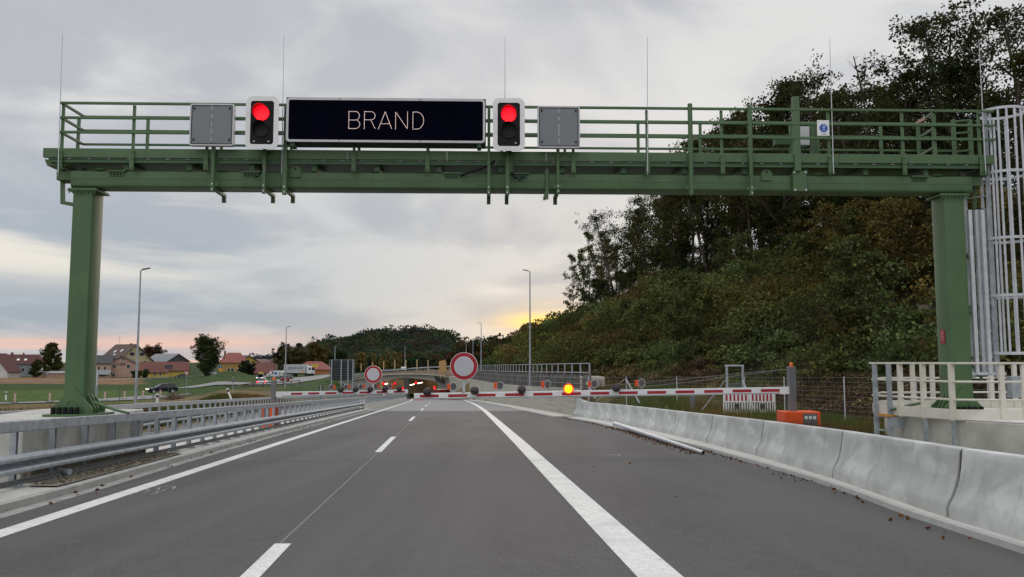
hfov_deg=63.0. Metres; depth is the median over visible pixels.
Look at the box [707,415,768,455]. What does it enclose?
concrete barrier
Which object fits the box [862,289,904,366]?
sapling
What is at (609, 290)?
forest tree
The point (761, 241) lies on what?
forest tree
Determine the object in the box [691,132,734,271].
forest tree
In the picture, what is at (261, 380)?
parked car
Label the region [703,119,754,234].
forest tree
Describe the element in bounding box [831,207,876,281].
forest tree
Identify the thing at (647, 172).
lightning rod
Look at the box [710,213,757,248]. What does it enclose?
forest tree
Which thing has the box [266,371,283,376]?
parked van
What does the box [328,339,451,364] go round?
hill
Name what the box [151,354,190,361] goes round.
house
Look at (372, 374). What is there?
round sign
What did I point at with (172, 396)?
brushwood heap
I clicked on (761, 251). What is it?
forest tree
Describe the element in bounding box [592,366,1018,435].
verge grass
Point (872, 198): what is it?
forest tree
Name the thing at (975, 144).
forest tree
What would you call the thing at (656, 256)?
forest tree
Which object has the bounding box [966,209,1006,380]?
ladder guard
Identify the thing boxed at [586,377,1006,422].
wire fence
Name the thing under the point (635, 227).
forest tree
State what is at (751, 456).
kerb backfill
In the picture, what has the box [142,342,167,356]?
village tree
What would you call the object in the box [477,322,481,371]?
street lamp
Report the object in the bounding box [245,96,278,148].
traffic signal
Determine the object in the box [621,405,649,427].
concrete barrier
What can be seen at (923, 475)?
concrete barrier
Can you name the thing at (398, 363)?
poplar
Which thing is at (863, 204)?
forest tree
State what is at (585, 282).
forest tree
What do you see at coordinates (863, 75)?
forest tree
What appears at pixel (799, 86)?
forest tree
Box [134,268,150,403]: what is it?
street lamp
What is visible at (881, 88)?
forest tree
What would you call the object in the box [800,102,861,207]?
forest tree
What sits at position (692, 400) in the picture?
grey post
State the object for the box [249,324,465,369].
woods
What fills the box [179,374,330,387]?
ramp road
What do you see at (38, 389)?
ground
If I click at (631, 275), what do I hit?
forest tree
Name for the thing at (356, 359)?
poplar
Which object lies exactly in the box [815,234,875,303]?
forest tree
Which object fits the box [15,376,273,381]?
village road
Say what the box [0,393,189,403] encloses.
country road
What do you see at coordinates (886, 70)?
forest tree
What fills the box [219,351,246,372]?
house
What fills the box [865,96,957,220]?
forest tree
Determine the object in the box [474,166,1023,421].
undergrowth
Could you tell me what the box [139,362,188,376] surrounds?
house
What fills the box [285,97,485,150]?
message display
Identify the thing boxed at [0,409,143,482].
plinth
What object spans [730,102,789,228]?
forest tree
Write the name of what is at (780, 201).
forest tree
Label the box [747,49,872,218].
forest tree
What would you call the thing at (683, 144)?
forest tree
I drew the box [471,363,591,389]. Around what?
post and rail screen
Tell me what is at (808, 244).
forest tree
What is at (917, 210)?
forest tree
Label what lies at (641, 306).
forest tree
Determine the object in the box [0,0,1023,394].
sky
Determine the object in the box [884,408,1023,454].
plinth
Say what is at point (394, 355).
poplar
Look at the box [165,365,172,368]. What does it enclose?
direction board
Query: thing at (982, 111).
lightning rod
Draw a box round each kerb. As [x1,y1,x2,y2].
[0,410,366,512]
[568,417,1023,553]
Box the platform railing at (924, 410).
[869,362,1023,445]
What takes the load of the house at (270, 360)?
on the ground at (38, 389)
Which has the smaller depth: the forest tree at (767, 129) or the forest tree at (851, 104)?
the forest tree at (851, 104)
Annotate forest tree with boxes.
[560,253,581,312]
[574,209,627,291]
[575,230,599,298]
[575,248,594,304]
[580,278,602,308]
[581,318,604,345]
[585,230,614,298]
[586,280,610,301]
[590,239,615,286]
[596,245,628,288]
[598,307,616,334]
[602,270,627,299]
[608,205,653,290]
[610,297,636,330]
[618,230,641,286]
[619,195,660,280]
[620,254,647,294]
[621,214,657,274]
[623,299,658,356]
[633,245,659,279]
[637,199,690,275]
[637,249,673,282]
[641,195,672,262]
[649,240,687,280]
[652,195,727,272]
[653,150,695,283]
[653,195,693,266]
[654,290,707,341]
[656,150,691,236]
[656,195,694,265]
[662,270,697,335]
[664,131,726,258]
[666,238,697,274]
[668,138,711,272]
[669,139,722,271]
[674,150,726,265]
[676,272,714,332]
[680,272,726,339]
[686,226,719,273]
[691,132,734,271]
[700,116,756,253]
[702,106,762,249]
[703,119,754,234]
[704,232,735,272]
[709,145,757,246]
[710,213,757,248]
[711,95,769,245]
[711,236,735,278]
[717,117,756,256]
[720,232,755,278]
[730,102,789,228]
[730,260,766,306]
[734,80,822,253]
[738,195,780,230]
[739,209,780,260]
[740,139,776,253]
[746,117,808,248]
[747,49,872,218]
[752,247,776,278]
[762,203,801,262]
[769,64,848,232]
[776,130,819,247]
[782,202,821,258]
[784,231,815,266]
[785,79,904,197]
[789,75,840,244]
[792,111,840,205]
[792,198,874,273]
[798,196,839,265]
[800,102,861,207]
[804,72,881,163]
[805,87,862,147]
[812,275,875,358]
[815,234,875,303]
[817,196,857,258]
[818,56,896,252]
[819,196,890,269]
[820,49,959,238]
[820,126,866,200]
[826,196,891,255]
[830,82,909,153]
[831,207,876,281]
[835,82,876,153]
[839,83,894,152]
[843,248,915,328]
[846,197,918,300]
[849,77,947,246]
[855,107,896,199]
[858,6,1022,153]
[862,67,940,222]
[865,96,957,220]
[871,196,934,300]
[873,140,950,253]
[880,0,1023,137]
[886,54,1018,189]
[891,86,1023,248]
[897,113,974,214]
[913,177,1007,271]
[918,154,1017,252]
[939,95,1016,186]
[945,129,1023,259]
[958,3,1023,245]
[967,186,1023,276]
[968,50,1023,177]
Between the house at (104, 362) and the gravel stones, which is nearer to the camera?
the gravel stones
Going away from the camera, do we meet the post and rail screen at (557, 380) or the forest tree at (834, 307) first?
the forest tree at (834, 307)
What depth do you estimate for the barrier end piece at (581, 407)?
52.52 m
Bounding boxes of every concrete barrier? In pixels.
[584,402,605,419]
[602,403,624,422]
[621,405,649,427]
[643,408,676,433]
[671,411,713,442]
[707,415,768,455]
[757,421,848,477]
[833,431,972,516]
[949,449,1023,540]
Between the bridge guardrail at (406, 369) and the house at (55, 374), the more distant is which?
the house at (55, 374)
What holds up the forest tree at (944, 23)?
on the ground at (38, 389)
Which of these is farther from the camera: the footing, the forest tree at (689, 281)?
the forest tree at (689, 281)
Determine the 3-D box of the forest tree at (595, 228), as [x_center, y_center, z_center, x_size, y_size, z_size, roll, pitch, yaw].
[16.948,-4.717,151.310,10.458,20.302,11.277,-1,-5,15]
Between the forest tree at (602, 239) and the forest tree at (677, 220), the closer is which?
the forest tree at (677, 220)
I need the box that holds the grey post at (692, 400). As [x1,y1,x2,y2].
[690,396,694,409]
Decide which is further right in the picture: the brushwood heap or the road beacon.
the brushwood heap
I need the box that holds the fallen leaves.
[7,418,971,539]
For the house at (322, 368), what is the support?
on the ground at (38, 389)
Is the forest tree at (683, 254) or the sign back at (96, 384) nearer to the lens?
the sign back at (96, 384)
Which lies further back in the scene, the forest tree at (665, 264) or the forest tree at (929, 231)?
the forest tree at (665, 264)
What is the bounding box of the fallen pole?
[613,422,704,454]
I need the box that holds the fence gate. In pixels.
[725,365,743,412]
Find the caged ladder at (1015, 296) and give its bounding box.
[961,105,1023,378]
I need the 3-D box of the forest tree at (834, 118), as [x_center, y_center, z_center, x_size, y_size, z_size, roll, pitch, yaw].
[24.688,-8.427,60.702,8.294,13.797,8.945,-3,-6,30]
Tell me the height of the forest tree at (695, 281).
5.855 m
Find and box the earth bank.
[355,369,452,377]
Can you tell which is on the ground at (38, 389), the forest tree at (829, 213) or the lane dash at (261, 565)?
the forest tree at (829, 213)
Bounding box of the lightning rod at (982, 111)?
[979,45,986,173]
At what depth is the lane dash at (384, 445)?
25.04 m
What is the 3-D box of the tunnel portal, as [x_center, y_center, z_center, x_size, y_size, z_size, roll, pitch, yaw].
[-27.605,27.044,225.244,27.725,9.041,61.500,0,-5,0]
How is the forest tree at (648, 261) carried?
on the ground at (38, 389)
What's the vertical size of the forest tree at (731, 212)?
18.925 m
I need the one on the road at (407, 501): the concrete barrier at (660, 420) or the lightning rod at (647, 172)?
the concrete barrier at (660, 420)
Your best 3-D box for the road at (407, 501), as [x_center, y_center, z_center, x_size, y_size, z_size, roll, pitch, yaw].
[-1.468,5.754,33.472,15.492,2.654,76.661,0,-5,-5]
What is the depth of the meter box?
17.40 m
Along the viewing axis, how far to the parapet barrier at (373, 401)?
93.55 m
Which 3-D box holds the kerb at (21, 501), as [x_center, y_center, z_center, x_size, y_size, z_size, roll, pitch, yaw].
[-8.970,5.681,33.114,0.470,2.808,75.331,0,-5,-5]
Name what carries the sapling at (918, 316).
on the ground at (38, 389)
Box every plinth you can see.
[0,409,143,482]
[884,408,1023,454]
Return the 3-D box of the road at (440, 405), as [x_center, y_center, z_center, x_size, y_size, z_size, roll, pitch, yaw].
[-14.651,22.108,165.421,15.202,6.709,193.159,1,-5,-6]
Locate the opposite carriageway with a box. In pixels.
[143,399,364,435]
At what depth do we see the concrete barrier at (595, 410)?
48.73 m
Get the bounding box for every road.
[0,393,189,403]
[0,411,1023,576]
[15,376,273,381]
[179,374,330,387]
[372,397,522,410]
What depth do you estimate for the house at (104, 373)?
304.89 m
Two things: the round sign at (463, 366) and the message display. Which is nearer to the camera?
the message display
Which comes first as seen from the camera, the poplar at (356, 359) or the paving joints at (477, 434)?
the paving joints at (477, 434)
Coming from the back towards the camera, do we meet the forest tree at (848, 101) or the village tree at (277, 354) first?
the village tree at (277, 354)
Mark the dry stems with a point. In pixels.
(846, 428)
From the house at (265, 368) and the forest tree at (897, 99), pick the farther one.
the house at (265, 368)
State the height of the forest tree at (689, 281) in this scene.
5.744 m
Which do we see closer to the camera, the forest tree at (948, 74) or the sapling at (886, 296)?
the sapling at (886, 296)
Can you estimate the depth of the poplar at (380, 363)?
370.17 m
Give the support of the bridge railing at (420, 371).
on the tunnel portal
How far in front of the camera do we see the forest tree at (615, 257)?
151.17 m
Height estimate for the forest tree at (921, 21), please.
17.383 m
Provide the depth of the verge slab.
21.42 m
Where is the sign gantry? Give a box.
[42,96,995,416]
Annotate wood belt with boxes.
[328,331,524,371]
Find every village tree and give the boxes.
[27,361,42,377]
[35,342,63,371]
[130,370,142,377]
[140,369,149,377]
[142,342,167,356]
[189,333,227,375]
[238,359,256,374]
[271,342,295,365]
[272,345,309,366]
[303,342,332,363]
[328,348,349,362]
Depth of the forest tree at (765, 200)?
78.29 m
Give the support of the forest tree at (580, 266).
on the ground at (38, 389)
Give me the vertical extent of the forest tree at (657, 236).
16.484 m
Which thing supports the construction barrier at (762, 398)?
on the ground at (38, 389)
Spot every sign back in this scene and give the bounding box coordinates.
[95,371,97,396]
[329,359,354,397]
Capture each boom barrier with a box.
[262,377,407,427]
[414,362,820,426]
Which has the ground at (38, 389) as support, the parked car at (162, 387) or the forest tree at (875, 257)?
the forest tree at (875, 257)
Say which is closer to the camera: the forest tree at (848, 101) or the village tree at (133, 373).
the forest tree at (848, 101)
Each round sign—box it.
[364,366,381,389]
[450,352,477,392]
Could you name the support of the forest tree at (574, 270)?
on the ground at (38, 389)
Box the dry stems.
[751,417,887,435]
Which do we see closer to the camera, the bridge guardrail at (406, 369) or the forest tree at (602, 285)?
the forest tree at (602, 285)
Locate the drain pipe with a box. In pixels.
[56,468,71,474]
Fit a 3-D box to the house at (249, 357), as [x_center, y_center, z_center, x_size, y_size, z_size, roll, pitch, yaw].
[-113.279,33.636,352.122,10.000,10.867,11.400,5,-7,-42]
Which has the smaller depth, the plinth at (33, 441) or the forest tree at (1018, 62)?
the plinth at (33, 441)
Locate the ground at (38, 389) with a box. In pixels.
[0,232,1023,432]
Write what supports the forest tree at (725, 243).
on the ground at (38, 389)
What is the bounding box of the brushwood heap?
[158,390,189,399]
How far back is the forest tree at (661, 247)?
106.31 m
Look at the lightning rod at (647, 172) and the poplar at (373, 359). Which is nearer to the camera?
the lightning rod at (647, 172)
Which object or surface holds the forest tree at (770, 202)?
on the ground at (38, 389)
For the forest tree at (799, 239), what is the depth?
66.89 m
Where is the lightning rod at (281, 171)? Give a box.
[280,44,284,173]
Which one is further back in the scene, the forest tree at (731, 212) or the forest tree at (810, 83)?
the forest tree at (731, 212)
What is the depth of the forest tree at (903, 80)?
54.67 m
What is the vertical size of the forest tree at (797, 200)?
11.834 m
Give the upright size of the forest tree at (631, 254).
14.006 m
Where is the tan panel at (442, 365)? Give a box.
[439,360,446,378]
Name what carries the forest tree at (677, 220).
on the ground at (38, 389)
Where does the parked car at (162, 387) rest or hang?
on the country road at (132, 397)
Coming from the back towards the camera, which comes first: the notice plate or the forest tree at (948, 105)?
the forest tree at (948, 105)
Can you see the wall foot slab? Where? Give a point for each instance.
(547, 413)
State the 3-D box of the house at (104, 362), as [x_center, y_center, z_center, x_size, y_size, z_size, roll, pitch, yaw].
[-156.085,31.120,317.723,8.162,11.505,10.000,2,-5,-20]
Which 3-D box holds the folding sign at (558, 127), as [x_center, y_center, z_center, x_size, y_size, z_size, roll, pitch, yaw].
[0.956,-3.307,17.192,0.869,0.883,0.208,0,-5,-2]
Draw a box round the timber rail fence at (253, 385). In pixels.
[227,380,299,386]
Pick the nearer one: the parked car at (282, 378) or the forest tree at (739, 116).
the forest tree at (739, 116)
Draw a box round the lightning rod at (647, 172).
[645,37,648,174]
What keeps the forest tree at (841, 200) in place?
on the ground at (38, 389)
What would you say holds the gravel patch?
on the verge slab
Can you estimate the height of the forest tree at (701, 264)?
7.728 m
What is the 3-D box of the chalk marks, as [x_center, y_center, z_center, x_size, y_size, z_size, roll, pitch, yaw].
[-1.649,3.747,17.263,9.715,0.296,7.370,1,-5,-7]
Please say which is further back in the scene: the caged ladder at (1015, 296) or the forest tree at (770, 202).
the forest tree at (770, 202)
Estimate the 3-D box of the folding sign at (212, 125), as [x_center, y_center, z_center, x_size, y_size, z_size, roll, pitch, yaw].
[-6.078,-3.312,16.981,0.883,0.876,0.208,0,-5,-2]
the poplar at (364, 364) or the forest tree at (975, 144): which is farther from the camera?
the poplar at (364, 364)
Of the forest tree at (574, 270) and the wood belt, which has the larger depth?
the wood belt
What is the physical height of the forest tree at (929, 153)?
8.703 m
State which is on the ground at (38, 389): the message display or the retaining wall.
the retaining wall
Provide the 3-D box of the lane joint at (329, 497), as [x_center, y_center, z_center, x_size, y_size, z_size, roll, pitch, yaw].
[-4.729,6.101,36.254,0.016,2.439,69.533,0,-5,-5]
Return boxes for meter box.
[1006,376,1020,397]
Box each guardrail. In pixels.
[0,395,356,434]
[0,397,365,488]
[355,366,449,375]
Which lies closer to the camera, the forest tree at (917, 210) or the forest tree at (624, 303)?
the forest tree at (917, 210)
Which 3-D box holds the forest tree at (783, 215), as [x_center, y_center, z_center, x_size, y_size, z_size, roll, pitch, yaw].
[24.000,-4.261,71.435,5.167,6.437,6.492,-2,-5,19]
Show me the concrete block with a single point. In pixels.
(599, 378)
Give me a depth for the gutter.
15.30 m
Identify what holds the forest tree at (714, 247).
on the ground at (38, 389)
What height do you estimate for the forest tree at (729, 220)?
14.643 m
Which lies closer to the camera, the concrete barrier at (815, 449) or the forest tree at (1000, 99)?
the concrete barrier at (815, 449)
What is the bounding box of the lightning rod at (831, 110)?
[829,39,834,173]
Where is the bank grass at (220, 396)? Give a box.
[0,392,306,429]
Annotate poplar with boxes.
[353,354,357,368]
[357,352,362,368]
[362,352,367,368]
[371,354,376,365]
[378,355,384,368]
[384,353,389,368]
[390,351,396,368]
[396,353,401,368]
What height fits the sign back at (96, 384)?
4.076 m
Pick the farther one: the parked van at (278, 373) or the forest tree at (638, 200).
the parked van at (278, 373)
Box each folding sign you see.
[189,104,235,146]
[537,106,579,148]
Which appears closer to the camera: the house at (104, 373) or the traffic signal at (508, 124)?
the traffic signal at (508, 124)
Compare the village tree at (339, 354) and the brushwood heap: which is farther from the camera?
the village tree at (339, 354)
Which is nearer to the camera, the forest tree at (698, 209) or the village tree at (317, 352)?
the forest tree at (698, 209)
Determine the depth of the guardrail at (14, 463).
17.94 m
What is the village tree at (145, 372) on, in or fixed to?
on the ground at (38, 389)
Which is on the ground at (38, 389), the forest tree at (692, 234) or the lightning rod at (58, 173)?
the forest tree at (692, 234)
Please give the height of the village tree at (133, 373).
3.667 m
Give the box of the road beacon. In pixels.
[46,393,52,402]
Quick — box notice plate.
[940,330,944,343]
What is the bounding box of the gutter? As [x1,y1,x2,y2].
[0,399,407,518]
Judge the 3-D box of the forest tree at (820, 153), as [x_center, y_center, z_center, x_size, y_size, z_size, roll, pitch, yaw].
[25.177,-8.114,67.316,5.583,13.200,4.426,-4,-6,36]
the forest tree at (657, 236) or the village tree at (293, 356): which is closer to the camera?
the forest tree at (657, 236)
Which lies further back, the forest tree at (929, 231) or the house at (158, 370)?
the house at (158, 370)
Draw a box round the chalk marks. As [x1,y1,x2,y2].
[135,454,618,493]
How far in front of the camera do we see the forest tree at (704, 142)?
96.78 m
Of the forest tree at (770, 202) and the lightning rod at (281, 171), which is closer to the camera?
the lightning rod at (281, 171)
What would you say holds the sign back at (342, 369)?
on the ground at (38, 389)
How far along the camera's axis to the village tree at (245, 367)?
297.84 m
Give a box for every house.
[0,353,22,377]
[8,352,48,375]
[35,371,47,377]
[47,371,64,377]
[96,355,114,376]
[96,370,111,377]
[104,343,154,370]
[112,356,139,376]
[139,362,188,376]
[145,365,169,376]
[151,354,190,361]
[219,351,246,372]
[243,355,258,361]
[250,362,273,374]
[256,359,277,370]
[303,361,330,373]
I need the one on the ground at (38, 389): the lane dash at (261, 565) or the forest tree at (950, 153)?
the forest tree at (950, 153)
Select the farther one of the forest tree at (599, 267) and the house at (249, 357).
the house at (249, 357)
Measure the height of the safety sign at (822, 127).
0.331 m
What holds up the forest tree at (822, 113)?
on the ground at (38, 389)
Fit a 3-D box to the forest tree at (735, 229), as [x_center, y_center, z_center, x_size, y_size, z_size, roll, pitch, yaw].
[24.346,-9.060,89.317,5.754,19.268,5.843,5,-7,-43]
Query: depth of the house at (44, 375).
303.36 m
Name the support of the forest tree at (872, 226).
on the ground at (38, 389)
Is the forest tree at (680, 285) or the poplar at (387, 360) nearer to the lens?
the forest tree at (680, 285)
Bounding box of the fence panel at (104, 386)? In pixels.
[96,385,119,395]
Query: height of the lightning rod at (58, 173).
2.952 m
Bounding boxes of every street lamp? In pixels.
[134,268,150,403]
[284,326,290,387]
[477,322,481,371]
[523,269,530,385]
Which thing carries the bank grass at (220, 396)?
on the ground at (38, 389)
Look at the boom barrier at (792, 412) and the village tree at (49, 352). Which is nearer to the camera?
the boom barrier at (792, 412)
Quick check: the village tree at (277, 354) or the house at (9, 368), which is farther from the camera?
the village tree at (277, 354)
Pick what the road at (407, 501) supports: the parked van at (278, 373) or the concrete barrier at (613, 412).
the concrete barrier at (613, 412)
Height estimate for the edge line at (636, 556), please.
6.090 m
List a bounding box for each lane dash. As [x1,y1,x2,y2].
[240,543,290,576]
[375,437,394,451]
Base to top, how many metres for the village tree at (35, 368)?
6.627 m
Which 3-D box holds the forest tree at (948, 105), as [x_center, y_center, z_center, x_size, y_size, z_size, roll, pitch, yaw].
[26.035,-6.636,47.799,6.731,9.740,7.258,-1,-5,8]
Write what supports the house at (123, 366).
on the ground at (38, 389)
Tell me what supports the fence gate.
on the ground at (38, 389)
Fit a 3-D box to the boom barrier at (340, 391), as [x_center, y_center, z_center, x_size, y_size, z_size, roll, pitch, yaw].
[-7.964,5.115,37.872,7.470,2.248,0.955,5,-7,-43]
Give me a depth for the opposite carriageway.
49.73 m
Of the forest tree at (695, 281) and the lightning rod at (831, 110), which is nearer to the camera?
the lightning rod at (831, 110)
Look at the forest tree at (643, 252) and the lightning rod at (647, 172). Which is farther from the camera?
the forest tree at (643, 252)
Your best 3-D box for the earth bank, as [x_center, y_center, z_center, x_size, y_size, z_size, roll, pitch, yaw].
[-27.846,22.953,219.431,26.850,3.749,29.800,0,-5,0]
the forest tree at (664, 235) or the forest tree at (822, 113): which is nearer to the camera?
the forest tree at (822, 113)
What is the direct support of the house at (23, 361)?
on the ground at (38, 389)
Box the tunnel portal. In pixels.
[345,373,448,398]
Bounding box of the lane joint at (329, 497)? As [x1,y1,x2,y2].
[280,416,416,542]
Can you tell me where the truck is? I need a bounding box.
[284,364,314,375]
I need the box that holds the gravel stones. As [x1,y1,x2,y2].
[33,452,177,483]
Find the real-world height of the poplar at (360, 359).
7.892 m
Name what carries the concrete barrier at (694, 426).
on the road at (407, 501)
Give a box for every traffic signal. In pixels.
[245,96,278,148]
[493,98,524,150]
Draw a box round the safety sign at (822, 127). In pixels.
[817,120,828,135]
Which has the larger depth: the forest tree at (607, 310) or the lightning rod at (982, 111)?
the forest tree at (607, 310)
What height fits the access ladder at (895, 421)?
2.177 m
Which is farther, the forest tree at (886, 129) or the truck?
the truck
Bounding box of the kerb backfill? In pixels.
[571,417,1023,542]
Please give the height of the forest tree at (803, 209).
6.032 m
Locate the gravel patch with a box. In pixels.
[29,453,180,485]
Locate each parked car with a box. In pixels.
[146,383,177,392]
[256,372,264,379]
[256,378,268,384]
[279,375,289,380]
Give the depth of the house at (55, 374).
298.45 m
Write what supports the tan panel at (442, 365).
on the ground at (38, 389)
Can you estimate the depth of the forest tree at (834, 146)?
63.46 m
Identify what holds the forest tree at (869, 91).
on the ground at (38, 389)
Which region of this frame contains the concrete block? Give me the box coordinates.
[580,376,604,388]
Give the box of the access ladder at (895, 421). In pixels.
[872,364,904,436]
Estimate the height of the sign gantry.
6.645 m
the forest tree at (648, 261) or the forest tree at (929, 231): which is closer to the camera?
the forest tree at (929, 231)
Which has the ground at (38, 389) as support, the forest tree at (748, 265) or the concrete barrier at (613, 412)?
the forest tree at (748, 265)
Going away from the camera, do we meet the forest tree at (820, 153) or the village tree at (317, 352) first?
the forest tree at (820, 153)
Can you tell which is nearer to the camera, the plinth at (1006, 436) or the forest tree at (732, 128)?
the plinth at (1006, 436)
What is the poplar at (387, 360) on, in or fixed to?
on the ground at (38, 389)
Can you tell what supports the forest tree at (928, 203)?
on the ground at (38, 389)
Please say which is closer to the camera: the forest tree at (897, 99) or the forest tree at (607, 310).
the forest tree at (897, 99)
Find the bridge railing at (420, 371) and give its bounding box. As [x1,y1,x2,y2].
[355,368,447,378]
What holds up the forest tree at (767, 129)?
on the ground at (38, 389)
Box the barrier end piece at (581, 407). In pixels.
[574,398,587,416]
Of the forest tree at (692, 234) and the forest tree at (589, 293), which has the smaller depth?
the forest tree at (692, 234)
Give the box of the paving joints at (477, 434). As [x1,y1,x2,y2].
[265,414,579,461]
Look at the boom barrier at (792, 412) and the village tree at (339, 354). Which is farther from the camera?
the village tree at (339, 354)
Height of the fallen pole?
0.718 m
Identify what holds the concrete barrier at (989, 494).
on the road at (407, 501)
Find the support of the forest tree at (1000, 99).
on the ground at (38, 389)
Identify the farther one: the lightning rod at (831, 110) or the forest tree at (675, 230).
the forest tree at (675, 230)
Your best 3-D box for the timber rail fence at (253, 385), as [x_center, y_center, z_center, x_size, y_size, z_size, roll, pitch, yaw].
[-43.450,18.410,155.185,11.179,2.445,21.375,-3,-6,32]
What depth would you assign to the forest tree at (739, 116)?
83.17 m
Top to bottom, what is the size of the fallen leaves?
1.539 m
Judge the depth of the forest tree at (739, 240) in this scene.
74.70 m
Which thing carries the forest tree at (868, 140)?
on the ground at (38, 389)
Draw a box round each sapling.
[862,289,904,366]
[897,305,936,338]
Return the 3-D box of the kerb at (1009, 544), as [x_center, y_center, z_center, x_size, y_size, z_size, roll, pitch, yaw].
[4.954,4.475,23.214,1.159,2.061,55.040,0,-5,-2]
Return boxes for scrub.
[514,364,646,383]
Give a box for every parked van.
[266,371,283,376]
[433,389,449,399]
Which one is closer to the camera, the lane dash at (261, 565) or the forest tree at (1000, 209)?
the lane dash at (261, 565)
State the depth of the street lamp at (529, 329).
83.89 m
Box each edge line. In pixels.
[0,397,412,537]
[464,400,682,576]
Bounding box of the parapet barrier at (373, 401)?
[363,394,406,408]
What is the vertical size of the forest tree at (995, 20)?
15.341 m
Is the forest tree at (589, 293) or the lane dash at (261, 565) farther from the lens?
the forest tree at (589, 293)
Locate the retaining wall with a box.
[449,376,581,414]
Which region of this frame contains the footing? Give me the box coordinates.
[24,449,145,482]
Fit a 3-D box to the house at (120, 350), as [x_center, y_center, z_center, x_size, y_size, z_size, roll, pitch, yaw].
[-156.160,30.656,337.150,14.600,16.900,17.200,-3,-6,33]
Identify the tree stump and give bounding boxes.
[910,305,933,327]
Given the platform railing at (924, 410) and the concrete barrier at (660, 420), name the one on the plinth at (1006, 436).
the platform railing at (924, 410)
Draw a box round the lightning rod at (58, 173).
[56,34,62,174]
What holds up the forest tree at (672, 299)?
on the ground at (38, 389)
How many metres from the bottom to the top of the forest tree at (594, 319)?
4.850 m
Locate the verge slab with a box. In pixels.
[0,405,385,501]
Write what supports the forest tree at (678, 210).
on the ground at (38, 389)
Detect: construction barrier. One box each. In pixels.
[723,394,748,413]
[749,394,775,413]
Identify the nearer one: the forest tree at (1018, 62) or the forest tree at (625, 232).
the forest tree at (1018, 62)
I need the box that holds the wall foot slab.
[467,399,573,416]
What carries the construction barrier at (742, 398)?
on the ground at (38, 389)
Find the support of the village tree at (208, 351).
on the ground at (38, 389)
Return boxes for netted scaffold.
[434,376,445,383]

